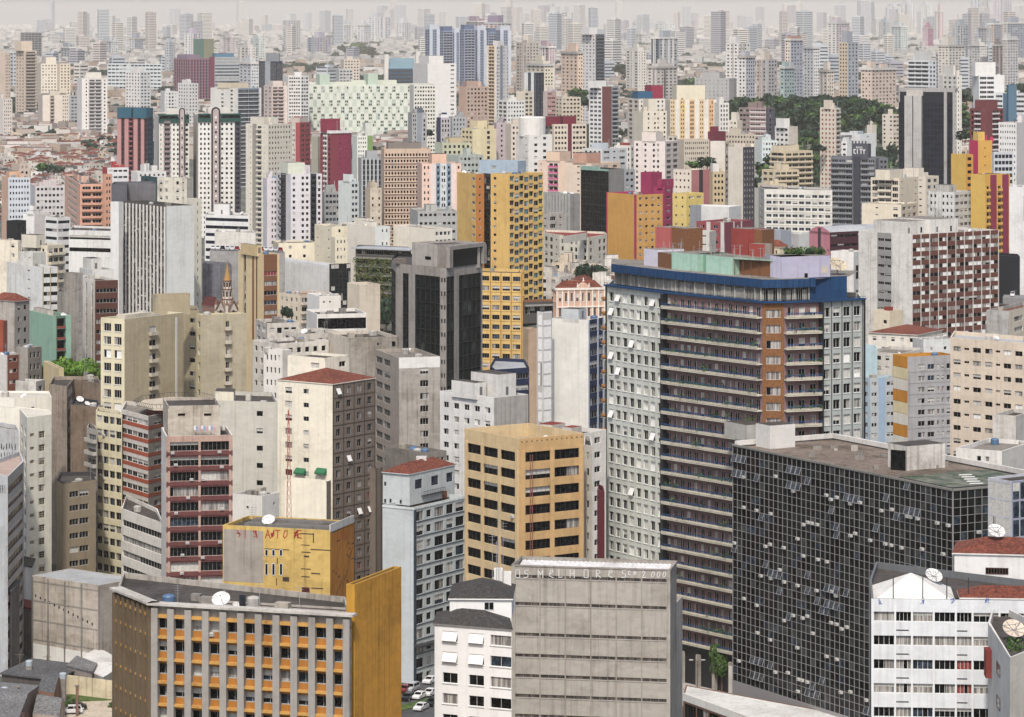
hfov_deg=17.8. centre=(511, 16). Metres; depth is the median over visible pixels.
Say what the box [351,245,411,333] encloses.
parking garage
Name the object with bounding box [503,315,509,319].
window
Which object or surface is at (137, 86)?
apartment tower
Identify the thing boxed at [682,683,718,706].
pavement
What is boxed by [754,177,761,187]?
tree
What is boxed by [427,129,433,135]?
tree
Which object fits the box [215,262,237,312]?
church
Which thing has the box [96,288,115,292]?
window
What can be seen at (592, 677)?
window
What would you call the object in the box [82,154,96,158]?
house
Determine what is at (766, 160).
tree
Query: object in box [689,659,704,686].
lamp post
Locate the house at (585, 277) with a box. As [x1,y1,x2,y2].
[571,275,592,279]
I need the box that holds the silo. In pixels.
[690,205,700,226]
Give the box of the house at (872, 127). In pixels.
[867,118,876,146]
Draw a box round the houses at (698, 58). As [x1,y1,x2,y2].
[0,24,1023,158]
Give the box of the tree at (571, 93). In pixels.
[566,90,586,97]
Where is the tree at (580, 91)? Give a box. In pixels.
[571,88,588,96]
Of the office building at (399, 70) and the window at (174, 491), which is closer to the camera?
the window at (174, 491)
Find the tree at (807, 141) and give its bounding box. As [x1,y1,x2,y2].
[801,137,814,147]
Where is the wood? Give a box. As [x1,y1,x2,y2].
[724,93,966,186]
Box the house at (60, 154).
[51,152,70,156]
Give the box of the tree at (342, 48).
[337,44,350,53]
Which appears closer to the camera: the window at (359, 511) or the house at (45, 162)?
the window at (359, 511)
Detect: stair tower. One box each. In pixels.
[483,173,490,267]
[537,310,551,423]
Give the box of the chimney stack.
[74,685,79,715]
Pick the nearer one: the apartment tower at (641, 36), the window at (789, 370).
the window at (789, 370)
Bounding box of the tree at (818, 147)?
[810,143,826,154]
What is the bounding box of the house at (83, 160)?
[74,158,92,162]
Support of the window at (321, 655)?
in the office building at (187, 648)
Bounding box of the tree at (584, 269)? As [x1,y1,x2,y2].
[573,263,607,277]
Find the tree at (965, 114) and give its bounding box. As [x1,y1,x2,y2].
[962,110,969,118]
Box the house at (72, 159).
[69,156,79,162]
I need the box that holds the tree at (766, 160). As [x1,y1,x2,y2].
[762,155,769,165]
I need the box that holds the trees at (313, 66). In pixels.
[0,25,1023,158]
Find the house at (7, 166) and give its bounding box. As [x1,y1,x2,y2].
[3,164,10,168]
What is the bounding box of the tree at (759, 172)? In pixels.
[755,164,769,176]
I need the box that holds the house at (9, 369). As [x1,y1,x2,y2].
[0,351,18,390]
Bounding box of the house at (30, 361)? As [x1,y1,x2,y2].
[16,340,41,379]
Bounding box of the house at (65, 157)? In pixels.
[59,155,72,161]
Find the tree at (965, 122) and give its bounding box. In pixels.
[962,118,969,131]
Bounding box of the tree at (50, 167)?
[45,164,64,174]
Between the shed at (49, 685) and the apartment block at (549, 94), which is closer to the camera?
the shed at (49, 685)
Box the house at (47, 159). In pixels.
[40,157,56,160]
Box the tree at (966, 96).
[962,92,972,105]
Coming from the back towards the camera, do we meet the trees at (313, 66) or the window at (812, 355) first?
the trees at (313, 66)
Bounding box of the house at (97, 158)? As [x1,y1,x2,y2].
[92,157,105,161]
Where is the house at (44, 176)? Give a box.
[34,175,50,178]
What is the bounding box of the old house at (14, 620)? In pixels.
[8,580,20,667]
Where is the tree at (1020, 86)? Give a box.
[1006,83,1023,92]
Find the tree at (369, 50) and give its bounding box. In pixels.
[362,47,376,54]
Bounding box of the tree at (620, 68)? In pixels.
[611,63,625,78]
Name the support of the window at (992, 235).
in the office building at (935, 272)
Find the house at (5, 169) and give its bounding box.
[0,168,10,171]
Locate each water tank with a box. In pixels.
[26,660,32,669]
[59,672,66,700]
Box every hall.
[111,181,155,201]
[523,299,552,323]
[809,224,872,268]
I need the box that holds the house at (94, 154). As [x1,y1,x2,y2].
[83,152,97,156]
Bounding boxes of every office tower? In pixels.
[392,240,486,390]
[898,87,957,183]
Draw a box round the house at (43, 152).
[40,150,50,154]
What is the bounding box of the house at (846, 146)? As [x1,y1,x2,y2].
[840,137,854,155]
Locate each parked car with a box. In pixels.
[65,701,86,709]
[65,704,82,713]
[401,684,409,691]
[401,692,413,701]
[408,681,419,691]
[412,690,426,699]
[413,702,428,711]
[422,675,434,684]
[425,687,434,696]
[426,697,434,706]
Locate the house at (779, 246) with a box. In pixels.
[774,240,788,253]
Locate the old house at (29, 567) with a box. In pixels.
[24,556,35,599]
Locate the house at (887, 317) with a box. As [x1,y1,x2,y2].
[873,306,903,330]
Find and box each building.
[0,146,4,152]
[0,148,11,157]
[0,154,15,164]
[0,320,6,351]
[0,422,18,457]
[0,452,23,676]
[7,220,25,243]
[7,261,57,311]
[11,131,21,135]
[23,205,50,233]
[31,168,48,177]
[32,151,45,157]
[45,208,69,271]
[46,151,58,157]
[51,172,64,184]
[55,173,64,179]
[69,219,110,271]
[83,272,117,381]
[84,161,103,169]
[91,170,101,182]
[98,150,113,156]
[101,153,112,157]
[102,159,128,182]
[105,156,116,162]
[107,63,160,89]
[109,572,356,716]
[111,201,122,313]
[119,200,193,313]
[121,392,214,516]
[121,495,160,575]
[131,163,165,180]
[141,176,156,200]
[161,397,232,582]
[187,198,201,313]
[193,39,213,57]
[210,53,239,100]
[223,412,354,597]
[238,243,278,391]
[259,53,282,115]
[306,308,366,330]
[329,263,350,307]
[346,566,400,716]
[384,51,419,82]
[410,204,456,239]
[464,423,583,580]
[490,358,528,422]
[511,556,676,716]
[543,191,579,230]
[543,261,574,298]
[552,245,587,270]
[552,307,603,428]
[559,260,584,273]
[572,256,609,274]
[580,166,623,232]
[593,271,611,286]
[598,254,618,270]
[724,419,1023,716]
[759,185,831,232]
[831,249,858,292]
[859,216,998,343]
[962,147,968,153]
[988,474,1023,537]
[992,152,1012,184]
[995,84,1023,121]
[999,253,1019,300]
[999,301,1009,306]
[1007,85,1016,121]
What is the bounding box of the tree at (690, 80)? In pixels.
[685,77,698,84]
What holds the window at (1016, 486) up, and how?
in the office building at (1006, 502)
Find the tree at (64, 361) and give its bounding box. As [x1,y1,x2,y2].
[51,356,77,375]
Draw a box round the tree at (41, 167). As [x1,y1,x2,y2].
[34,163,48,175]
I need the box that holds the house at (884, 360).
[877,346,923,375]
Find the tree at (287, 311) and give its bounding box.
[280,306,293,317]
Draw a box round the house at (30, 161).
[24,159,36,166]
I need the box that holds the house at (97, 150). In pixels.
[89,149,101,152]
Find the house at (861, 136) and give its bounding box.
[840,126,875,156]
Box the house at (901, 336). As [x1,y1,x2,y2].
[867,324,942,348]
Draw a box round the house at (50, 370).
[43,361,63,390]
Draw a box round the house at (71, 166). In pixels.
[64,165,77,169]
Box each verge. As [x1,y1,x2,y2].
[66,694,111,701]
[401,698,427,710]
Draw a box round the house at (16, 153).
[11,152,25,155]
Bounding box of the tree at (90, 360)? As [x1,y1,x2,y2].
[76,357,95,367]
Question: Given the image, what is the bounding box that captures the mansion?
[552,278,604,331]
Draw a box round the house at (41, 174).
[32,173,51,177]
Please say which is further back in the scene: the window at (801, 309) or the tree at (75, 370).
the tree at (75, 370)
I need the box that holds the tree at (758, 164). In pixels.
[755,162,764,171]
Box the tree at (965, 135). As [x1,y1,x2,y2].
[955,130,969,143]
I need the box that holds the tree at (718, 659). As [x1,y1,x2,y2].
[708,642,728,691]
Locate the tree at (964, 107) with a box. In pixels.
[962,103,968,110]
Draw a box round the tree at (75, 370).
[64,362,86,375]
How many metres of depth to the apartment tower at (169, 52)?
6684.06 m
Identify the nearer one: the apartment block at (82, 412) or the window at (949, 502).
the window at (949, 502)
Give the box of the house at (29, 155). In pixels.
[22,153,34,158]
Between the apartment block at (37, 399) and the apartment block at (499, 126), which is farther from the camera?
the apartment block at (499, 126)
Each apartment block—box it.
[0,238,20,293]
[0,292,30,352]
[0,391,51,413]
[0,404,51,574]
[2,170,29,239]
[11,156,28,176]
[16,379,44,390]
[18,251,45,265]
[21,234,65,289]
[29,305,70,364]
[30,176,64,215]
[49,358,100,564]
[57,288,63,312]
[57,462,95,571]
[64,272,82,361]
[65,170,101,227]
[70,396,102,471]
[79,257,113,278]
[84,422,96,571]
[96,407,121,575]
[101,293,189,411]
[102,174,111,226]
[157,167,192,203]
[184,305,198,396]
[197,311,246,396]
[202,261,231,301]
[205,203,248,260]
[215,223,255,247]
[215,388,277,492]
[233,487,278,520]
[252,334,328,391]
[256,313,298,339]
[263,169,275,248]
[264,338,291,401]
[273,240,314,260]
[277,352,382,580]
[279,290,330,328]
[283,72,308,122]
[283,318,336,341]
[307,292,340,308]
[315,221,346,262]
[322,180,337,224]
[328,329,397,376]
[331,236,346,263]
[336,68,352,81]
[338,174,358,224]
[340,215,389,281]
[341,56,359,79]
[347,282,379,330]
[365,180,381,224]
[375,348,439,503]
[381,141,430,245]
[381,456,463,682]
[385,443,445,503]
[393,224,451,253]
[408,108,426,146]
[410,84,435,152]
[413,55,455,117]
[417,153,460,209]
[432,516,515,716]
[435,137,470,153]
[437,112,450,141]
[440,370,527,494]
[446,148,482,172]
[449,111,465,136]
[459,81,487,127]
[461,120,495,159]
[479,159,525,173]
[483,261,522,369]
[493,116,506,159]
[498,92,524,123]
[505,119,518,159]
[516,89,532,115]
[516,116,551,171]
[523,327,536,423]
[538,151,572,191]
[540,422,605,557]
[543,86,555,115]
[543,116,586,158]
[543,212,564,231]
[543,230,606,266]
[555,93,580,122]
[565,152,619,230]
[583,138,626,168]
[584,435,591,557]
[597,484,604,557]
[606,191,662,259]
[613,158,634,191]
[614,139,633,168]
[634,131,678,191]
[641,172,661,192]
[646,59,677,98]
[654,178,673,225]
[668,135,676,139]
[673,168,708,203]
[677,139,708,168]
[696,214,752,253]
[703,230,715,251]
[708,126,725,170]
[709,159,724,204]
[710,141,728,204]
[714,97,728,132]
[726,128,754,226]
[728,143,753,226]
[729,110,741,127]
[739,101,774,139]
[755,134,776,227]
[758,175,785,227]
[762,163,798,185]
[769,144,812,186]
[774,229,790,248]
[775,118,797,144]
[820,100,840,187]
[862,198,917,223]
[865,344,876,375]
[865,374,892,442]
[870,562,1023,716]
[871,165,917,201]
[882,109,898,149]
[893,349,949,454]
[903,167,938,215]
[913,336,949,353]
[928,184,970,227]
[950,331,1023,455]
[951,153,972,190]
[952,524,1023,579]
[956,438,1023,468]
[969,128,992,173]
[971,56,998,107]
[971,169,1009,252]
[984,609,1023,716]
[986,290,1023,335]
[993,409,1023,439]
[999,112,1023,184]
[1009,185,1023,294]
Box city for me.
[9,0,1023,88]
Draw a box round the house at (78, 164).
[70,162,83,167]
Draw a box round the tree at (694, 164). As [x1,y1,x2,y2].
[684,160,699,167]
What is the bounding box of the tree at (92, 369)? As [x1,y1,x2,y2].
[78,361,100,380]
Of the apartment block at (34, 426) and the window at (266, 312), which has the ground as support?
the apartment block at (34, 426)
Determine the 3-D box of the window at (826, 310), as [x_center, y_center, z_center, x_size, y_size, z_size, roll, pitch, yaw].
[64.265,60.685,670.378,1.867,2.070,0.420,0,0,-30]
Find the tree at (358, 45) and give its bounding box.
[350,42,367,53]
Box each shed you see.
[0,658,73,684]
[0,682,38,716]
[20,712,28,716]
[33,694,64,716]
[38,675,59,696]
[66,655,96,677]
[83,649,111,679]
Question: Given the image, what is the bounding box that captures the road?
[401,681,434,716]
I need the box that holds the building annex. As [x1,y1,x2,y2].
[677,596,681,716]
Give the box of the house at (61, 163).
[52,161,69,165]
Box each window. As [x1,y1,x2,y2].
[6,474,21,492]
[6,488,21,507]
[6,502,21,521]
[6,516,21,538]
[6,530,21,551]
[6,544,21,565]
[6,558,21,578]
[6,572,21,593]
[39,431,43,437]
[39,444,43,450]
[39,458,43,464]
[39,471,43,477]
[39,484,43,490]
[39,498,43,504]
[39,511,43,517]
[39,524,43,530]
[39,538,43,544]
[39,551,43,557]
[39,564,43,571]
[46,220,56,223]
[46,228,56,231]
[46,236,56,239]
[57,318,63,325]
[57,329,63,336]
[57,340,63,347]
[57,351,63,358]
[58,220,68,223]
[58,228,68,231]
[58,237,68,239]
[70,235,110,239]
[70,247,110,251]
[70,491,77,496]
[70,505,77,510]
[70,519,77,524]
[70,532,77,538]
[70,546,77,552]
[70,560,77,566]
[80,490,87,495]
[80,503,87,509]
[80,517,87,523]
[80,531,87,537]
[80,545,87,551]
[80,559,87,564]
[89,433,95,439]
[89,446,95,451]
[89,458,95,463]
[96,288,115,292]
[96,298,115,302]
[96,308,115,312]
[103,349,110,357]
[103,362,110,370]
[104,323,110,331]
[104,336,110,344]
[104,376,110,384]
[104,389,110,397]
[104,402,110,408]
[110,417,114,423]
[110,430,114,437]
[110,444,114,450]
[110,457,114,464]
[110,471,114,477]
[110,484,114,491]
[110,498,114,504]
[110,511,114,518]
[110,525,114,531]
[110,538,114,545]
[110,552,114,558]
[110,565,114,572]
[114,363,120,371]
[114,377,121,385]
[115,324,120,331]
[115,337,121,345]
[115,350,120,358]
[115,390,121,398]
[115,403,120,410]
[116,418,120,424]
[116,431,120,438]
[116,445,120,451]
[116,458,120,465]
[116,472,120,478]
[116,485,120,492]
[116,499,120,506]
[116,512,120,519]
[116,526,120,533]
[116,539,120,546]
[116,553,120,560]
[116,566,120,573]
[123,519,160,538]
[123,535,160,553]
[123,550,160,569]
[123,565,147,574]
[124,208,145,311]
[149,326,154,331]
[149,340,154,345]
[149,353,154,358]
[149,367,154,372]
[149,381,154,386]
[154,418,160,424]
[154,432,160,437]
[154,445,160,451]
[154,459,160,464]
[154,472,160,478]
[154,486,160,491]
[154,499,160,505]
[160,618,166,627]
[160,641,166,650]
[160,663,166,672]
[160,686,166,695]
[160,708,166,716]
[170,442,197,450]
[170,457,197,465]
[170,472,197,480]
[170,487,197,495]
[170,502,197,510]
[170,517,197,525]
[170,532,197,541]
[170,547,197,556]
[170,562,197,571]
[176,619,183,628]
[176,642,183,651]
[176,664,183,673]
[176,687,183,696]
[176,709,183,716]
[181,577,197,579]
[193,620,201,630]
[193,643,201,652]
[193,665,201,675]
[193,688,201,697]
[201,441,228,449]
[201,456,228,464]
[201,471,228,480]
[201,486,228,495]
[201,501,228,510]
[201,516,228,525]
[201,531,222,540]
[201,546,222,555]
[201,561,222,570]
[201,576,222,582]
[206,218,247,221]
[206,225,247,229]
[206,240,214,243]
[211,621,218,631]
[211,644,218,653]
[211,666,218,676]
[211,689,218,698]
[228,622,236,632]
[228,645,236,654]
[228,667,236,677]
[228,690,236,699]
[246,623,254,633]
[246,646,254,655]
[246,669,254,678]
[246,691,254,701]
[257,411,262,415]
[257,428,262,432]
[257,446,262,450]
[257,463,262,467]
[257,480,262,484]
[264,271,276,275]
[264,281,276,285]
[264,290,276,294]
[264,300,276,304]
[264,310,276,314]
[264,624,271,634]
[264,647,271,656]
[264,670,271,679]
[264,692,271,702]
[265,563,267,574]
[272,563,274,574]
[279,563,282,574]
[281,625,289,635]
[281,648,289,658]
[281,671,289,680]
[281,694,289,703]
[286,387,291,392]
[286,401,291,406]
[286,414,291,420]
[299,626,307,636]
[299,649,307,659]
[299,672,307,682]
[299,695,307,704]
[311,363,318,367]
[317,628,325,637]
[317,650,325,660]
[317,673,325,683]
[317,696,325,706]
[318,317,365,328]
[331,264,334,271]
[335,629,342,638]
[335,651,342,661]
[335,674,342,684]
[335,697,342,707]
[336,387,341,394]
[339,271,342,278]
[339,361,344,366]
[343,300,346,307]
[347,455,352,461]
[357,250,364,253]
[357,507,362,514]
[377,455,381,462]
[384,251,391,254]
[384,359,389,365]
[384,371,389,378]
[384,384,389,390]
[384,396,389,403]
[384,408,389,415]
[384,421,389,428]
[384,433,389,440]
[415,479,421,488]
[416,274,419,287]
[416,288,419,300]
[416,301,419,314]
[416,510,422,520]
[416,525,422,535]
[416,540,422,550]
[416,554,422,564]
[416,569,422,579]
[416,584,422,594]
[416,599,422,608]
[416,613,422,623]
[416,628,422,638]
[416,643,422,653]
[416,657,422,667]
[416,672,422,681]
[420,367,427,373]
[420,380,427,386]
[420,393,427,398]
[420,405,427,411]
[420,418,427,424]
[420,431,427,436]
[420,443,427,446]
[421,275,424,287]
[421,288,424,301]
[421,302,424,314]
[421,316,424,328]
[421,329,424,341]
[426,275,429,288]
[426,289,429,301]
[426,303,429,315]
[426,316,429,328]
[426,330,429,342]
[426,343,429,352]
[431,276,434,288]
[431,290,434,302]
[431,303,434,315]
[431,317,434,329]
[431,330,434,343]
[431,344,434,353]
[431,475,437,485]
[435,506,442,516]
[435,520,442,530]
[435,535,442,545]
[435,549,442,559]
[435,564,442,574]
[435,579,442,589]
[435,593,442,603]
[436,276,439,289]
[436,290,439,302]
[436,304,439,316]
[436,317,439,330]
[436,331,439,343]
[436,345,439,355]
[442,631,457,642]
[442,651,457,663]
[442,693,457,705]
[443,672,457,684]
[443,714,457,716]
[446,472,451,481]
[446,504,451,513]
[446,518,451,528]
[446,533,451,542]
[446,547,451,557]
[446,562,451,571]
[446,576,451,586]
[450,276,452,289]
[450,290,452,302]
[450,304,452,316]
[450,317,452,329]
[450,331,452,343]
[450,344,452,357]
[450,358,452,370]
[450,372,452,384]
[456,501,462,511]
[456,516,462,525]
[456,530,462,540]
[456,544,462,554]
[456,559,462,568]
[456,573,462,582]
[459,275,461,287]
[459,289,461,301]
[459,302,461,314]
[459,316,461,328]
[459,329,461,341]
[459,343,461,355]
[459,356,461,369]
[464,274,466,287]
[464,288,466,300]
[464,301,466,314]
[464,315,466,327]
[464,328,466,341]
[464,342,466,354]
[468,274,470,286]
[468,287,470,299]
[468,301,470,313]
[468,443,480,454]
[468,460,480,471]
[468,478,480,488]
[468,495,480,506]
[468,512,480,523]
[468,529,480,540]
[468,547,480,558]
[468,564,480,575]
[468,633,483,644]
[468,654,483,665]
[468,675,483,686]
[468,695,483,707]
[483,276,488,280]
[483,295,488,299]
[483,305,488,309]
[483,324,488,328]
[483,353,488,357]
[484,446,497,457]
[484,464,497,475]
[484,481,497,492]
[484,498,497,510]
[484,516,497,527]
[484,533,497,544]
[484,551,497,562]
[484,568,493,578]
[484,602,493,609]
[490,635,511,647]
[490,656,511,668]
[490,677,511,689]
[490,697,511,710]
[492,276,499,280]
[492,286,499,290]
[492,295,499,299]
[492,305,499,309]
[492,315,499,319]
[492,324,499,328]
[492,334,499,338]
[492,344,499,348]
[492,353,499,357]
[502,450,514,460]
[502,467,514,478]
[502,485,514,496]
[502,502,514,513]
[502,520,514,531]
[502,537,514,549]
[502,555,514,565]
[503,276,509,280]
[503,286,509,290]
[503,296,509,300]
[503,305,509,309]
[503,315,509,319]
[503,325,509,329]
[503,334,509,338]
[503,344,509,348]
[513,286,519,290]
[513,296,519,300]
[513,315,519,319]
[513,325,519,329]
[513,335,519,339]
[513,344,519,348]
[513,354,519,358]
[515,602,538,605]
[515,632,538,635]
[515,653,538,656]
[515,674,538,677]
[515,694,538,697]
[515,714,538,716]
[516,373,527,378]
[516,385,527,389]
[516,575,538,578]
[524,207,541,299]
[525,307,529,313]
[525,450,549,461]
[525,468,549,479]
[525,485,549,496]
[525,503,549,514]
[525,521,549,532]
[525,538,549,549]
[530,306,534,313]
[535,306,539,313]
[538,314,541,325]
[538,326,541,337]
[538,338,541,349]
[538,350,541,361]
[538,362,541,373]
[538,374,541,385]
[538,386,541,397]
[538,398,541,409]
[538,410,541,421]
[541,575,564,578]
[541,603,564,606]
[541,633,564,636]
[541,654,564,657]
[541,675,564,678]
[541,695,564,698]
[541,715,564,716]
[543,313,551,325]
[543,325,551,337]
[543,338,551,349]
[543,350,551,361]
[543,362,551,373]
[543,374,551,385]
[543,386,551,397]
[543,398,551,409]
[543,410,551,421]
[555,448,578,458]
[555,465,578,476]
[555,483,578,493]
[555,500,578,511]
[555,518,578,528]
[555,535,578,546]
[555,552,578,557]
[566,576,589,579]
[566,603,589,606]
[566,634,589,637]
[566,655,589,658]
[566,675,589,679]
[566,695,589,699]
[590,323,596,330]
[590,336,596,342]
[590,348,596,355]
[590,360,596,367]
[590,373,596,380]
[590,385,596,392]
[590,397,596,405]
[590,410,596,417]
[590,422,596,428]
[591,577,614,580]
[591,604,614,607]
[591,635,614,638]
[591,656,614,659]
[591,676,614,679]
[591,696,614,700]
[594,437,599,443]
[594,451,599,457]
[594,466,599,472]
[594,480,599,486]
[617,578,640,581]
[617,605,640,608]
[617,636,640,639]
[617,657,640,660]
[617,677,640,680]
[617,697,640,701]
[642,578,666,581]
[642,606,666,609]
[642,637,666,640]
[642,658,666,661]
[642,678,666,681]
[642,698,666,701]
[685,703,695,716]
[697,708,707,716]
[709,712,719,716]
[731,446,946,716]
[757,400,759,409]
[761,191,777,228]
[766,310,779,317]
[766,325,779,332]
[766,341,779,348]
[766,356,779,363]
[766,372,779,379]
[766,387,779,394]
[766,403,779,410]
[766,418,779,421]
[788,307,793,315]
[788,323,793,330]
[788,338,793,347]
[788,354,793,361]
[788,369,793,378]
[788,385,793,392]
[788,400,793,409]
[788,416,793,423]
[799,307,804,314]
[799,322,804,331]
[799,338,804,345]
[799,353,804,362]
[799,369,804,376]
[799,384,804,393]
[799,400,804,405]
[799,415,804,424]
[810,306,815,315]
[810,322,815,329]
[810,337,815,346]
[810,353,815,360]
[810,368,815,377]
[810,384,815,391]
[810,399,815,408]
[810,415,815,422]
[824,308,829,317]
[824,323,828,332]
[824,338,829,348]
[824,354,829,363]
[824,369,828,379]
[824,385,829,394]
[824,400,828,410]
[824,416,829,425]
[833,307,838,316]
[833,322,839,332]
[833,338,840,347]
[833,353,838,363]
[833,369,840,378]
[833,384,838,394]
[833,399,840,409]
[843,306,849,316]
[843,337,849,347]
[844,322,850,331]
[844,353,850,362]
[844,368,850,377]
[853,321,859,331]
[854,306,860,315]
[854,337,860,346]
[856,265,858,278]
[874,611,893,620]
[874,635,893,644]
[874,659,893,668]
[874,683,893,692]
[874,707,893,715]
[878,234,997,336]
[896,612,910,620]
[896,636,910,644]
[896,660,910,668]
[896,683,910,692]
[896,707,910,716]
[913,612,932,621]
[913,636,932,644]
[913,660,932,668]
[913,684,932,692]
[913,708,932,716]
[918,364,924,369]
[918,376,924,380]
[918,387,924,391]
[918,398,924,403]
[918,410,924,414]
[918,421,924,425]
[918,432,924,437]
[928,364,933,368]
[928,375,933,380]
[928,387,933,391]
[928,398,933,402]
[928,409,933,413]
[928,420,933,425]
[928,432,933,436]
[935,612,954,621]
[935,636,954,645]
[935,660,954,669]
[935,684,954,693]
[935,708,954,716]
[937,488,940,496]
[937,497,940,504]
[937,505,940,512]
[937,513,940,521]
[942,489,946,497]
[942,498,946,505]
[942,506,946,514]
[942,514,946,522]
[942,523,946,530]
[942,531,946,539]
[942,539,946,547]
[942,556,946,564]
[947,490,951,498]
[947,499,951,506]
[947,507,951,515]
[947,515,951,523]
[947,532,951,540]
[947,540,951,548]
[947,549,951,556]
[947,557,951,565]
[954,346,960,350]
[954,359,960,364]
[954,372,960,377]
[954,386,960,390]
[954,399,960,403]
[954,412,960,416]
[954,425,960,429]
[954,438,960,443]
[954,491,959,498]
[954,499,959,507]
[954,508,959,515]
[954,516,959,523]
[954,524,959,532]
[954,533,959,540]
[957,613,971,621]
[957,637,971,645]
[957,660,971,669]
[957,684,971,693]
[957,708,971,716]
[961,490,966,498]
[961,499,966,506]
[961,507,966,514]
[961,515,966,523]
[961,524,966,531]
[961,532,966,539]
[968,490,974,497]
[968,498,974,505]
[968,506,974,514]
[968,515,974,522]
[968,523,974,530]
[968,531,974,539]
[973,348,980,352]
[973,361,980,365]
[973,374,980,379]
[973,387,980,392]
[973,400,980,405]
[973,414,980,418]
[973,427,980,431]
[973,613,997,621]
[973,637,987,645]
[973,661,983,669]
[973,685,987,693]
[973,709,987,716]
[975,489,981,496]
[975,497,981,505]
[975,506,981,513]
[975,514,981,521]
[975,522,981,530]
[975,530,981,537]
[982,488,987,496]
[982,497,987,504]
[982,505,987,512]
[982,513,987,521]
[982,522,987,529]
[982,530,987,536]
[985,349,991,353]
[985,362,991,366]
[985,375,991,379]
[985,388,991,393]
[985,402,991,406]
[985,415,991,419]
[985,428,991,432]
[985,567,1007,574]
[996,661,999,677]
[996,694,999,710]
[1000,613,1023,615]
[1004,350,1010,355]
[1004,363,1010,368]
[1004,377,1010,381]
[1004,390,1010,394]
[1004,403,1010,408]
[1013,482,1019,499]
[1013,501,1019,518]
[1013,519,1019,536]
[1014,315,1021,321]
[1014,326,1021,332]
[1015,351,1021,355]
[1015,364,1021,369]
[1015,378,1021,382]
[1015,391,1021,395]
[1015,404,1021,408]
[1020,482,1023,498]
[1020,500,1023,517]
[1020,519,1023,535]
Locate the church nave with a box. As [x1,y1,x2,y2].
[201,296,218,312]
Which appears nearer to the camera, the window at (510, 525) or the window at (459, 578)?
the window at (510, 525)
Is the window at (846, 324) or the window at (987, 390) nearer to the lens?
the window at (846, 324)
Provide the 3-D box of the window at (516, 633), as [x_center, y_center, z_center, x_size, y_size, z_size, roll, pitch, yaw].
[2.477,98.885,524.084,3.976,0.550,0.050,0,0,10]
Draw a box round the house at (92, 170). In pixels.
[84,168,101,171]
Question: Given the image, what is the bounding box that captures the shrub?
[65,699,74,704]
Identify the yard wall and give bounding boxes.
[66,675,111,698]
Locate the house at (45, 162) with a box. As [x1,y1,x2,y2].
[33,160,50,163]
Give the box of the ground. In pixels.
[0,25,918,681]
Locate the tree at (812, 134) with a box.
[800,130,819,139]
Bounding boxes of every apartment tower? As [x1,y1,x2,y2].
[0,51,10,98]
[0,94,11,134]
[15,41,36,112]
[20,32,41,55]
[37,56,69,102]
[38,90,68,122]
[60,42,75,60]
[69,92,76,120]
[77,72,106,133]
[104,36,117,52]
[117,107,152,180]
[124,41,128,50]
[125,67,150,106]
[128,33,143,49]
[154,107,188,177]
[161,88,177,111]
[165,38,174,70]
[174,54,209,98]
[178,79,197,126]
[184,28,200,53]
[193,107,240,237]
[211,80,260,186]
[222,32,235,52]
[238,41,255,61]
[238,55,258,87]
[246,116,291,246]
[251,35,264,57]
[264,81,286,122]
[276,161,321,241]
[283,14,300,48]
[288,116,309,164]
[307,32,330,55]
[309,73,434,134]
[311,136,319,172]
[320,118,351,190]
[343,20,353,38]
[352,122,372,180]
[357,20,370,41]
[358,150,380,217]
[369,13,390,40]
[396,18,410,40]
[425,25,439,55]
[440,26,452,62]
[452,28,460,80]
[457,162,483,267]
[460,25,474,85]
[465,16,486,24]
[474,25,486,85]
[484,15,511,29]
[486,28,495,44]
[487,41,508,124]
[491,169,542,299]
[496,25,510,84]
[516,35,538,90]
[524,72,543,115]
[526,56,554,90]
[539,40,555,88]
[546,7,572,23]
[560,43,583,122]
[581,27,604,124]
[588,80,618,147]
[601,226,865,692]
[626,44,645,90]
[628,85,664,144]
[632,19,636,29]
[634,98,666,140]
[636,30,647,42]
[651,31,677,65]
[655,21,674,32]
[665,85,715,139]
[695,72,735,100]
[726,36,749,96]
[737,51,755,100]
[756,51,776,98]
[779,62,795,97]
[784,35,803,96]
[803,43,820,97]
[818,62,834,96]
[827,17,849,54]
[831,141,887,225]
[839,31,858,97]
[860,61,896,107]
[879,17,890,38]
[885,4,900,19]
[891,21,907,52]
[907,51,935,87]
[917,7,923,33]
[920,1,931,18]
[922,22,933,45]
[934,0,943,39]
[937,36,965,74]
[938,65,961,153]
[952,19,967,56]
[968,38,987,87]
[970,0,988,7]
[970,99,1003,151]
[972,62,1003,107]
[977,23,992,43]
[987,19,1001,42]
[991,38,1002,74]
[1000,17,1023,57]
[1002,33,1018,90]
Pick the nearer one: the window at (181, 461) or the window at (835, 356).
the window at (835, 356)
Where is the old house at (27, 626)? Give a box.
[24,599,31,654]
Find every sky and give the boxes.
[0,0,1023,24]
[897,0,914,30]
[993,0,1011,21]
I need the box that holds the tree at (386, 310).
[380,296,391,332]
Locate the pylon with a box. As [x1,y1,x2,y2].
[728,666,731,692]
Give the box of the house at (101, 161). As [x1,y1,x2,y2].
[95,160,105,164]
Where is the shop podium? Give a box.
[683,685,835,716]
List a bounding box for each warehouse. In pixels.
[32,568,121,662]
[285,257,335,291]
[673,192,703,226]
[701,204,740,220]
[791,232,808,251]
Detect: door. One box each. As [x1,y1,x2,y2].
[302,587,309,592]
[822,266,826,272]
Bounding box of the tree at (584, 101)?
[581,97,588,109]
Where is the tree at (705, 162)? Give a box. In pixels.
[696,156,716,168]
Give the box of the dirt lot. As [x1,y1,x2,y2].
[64,700,111,716]

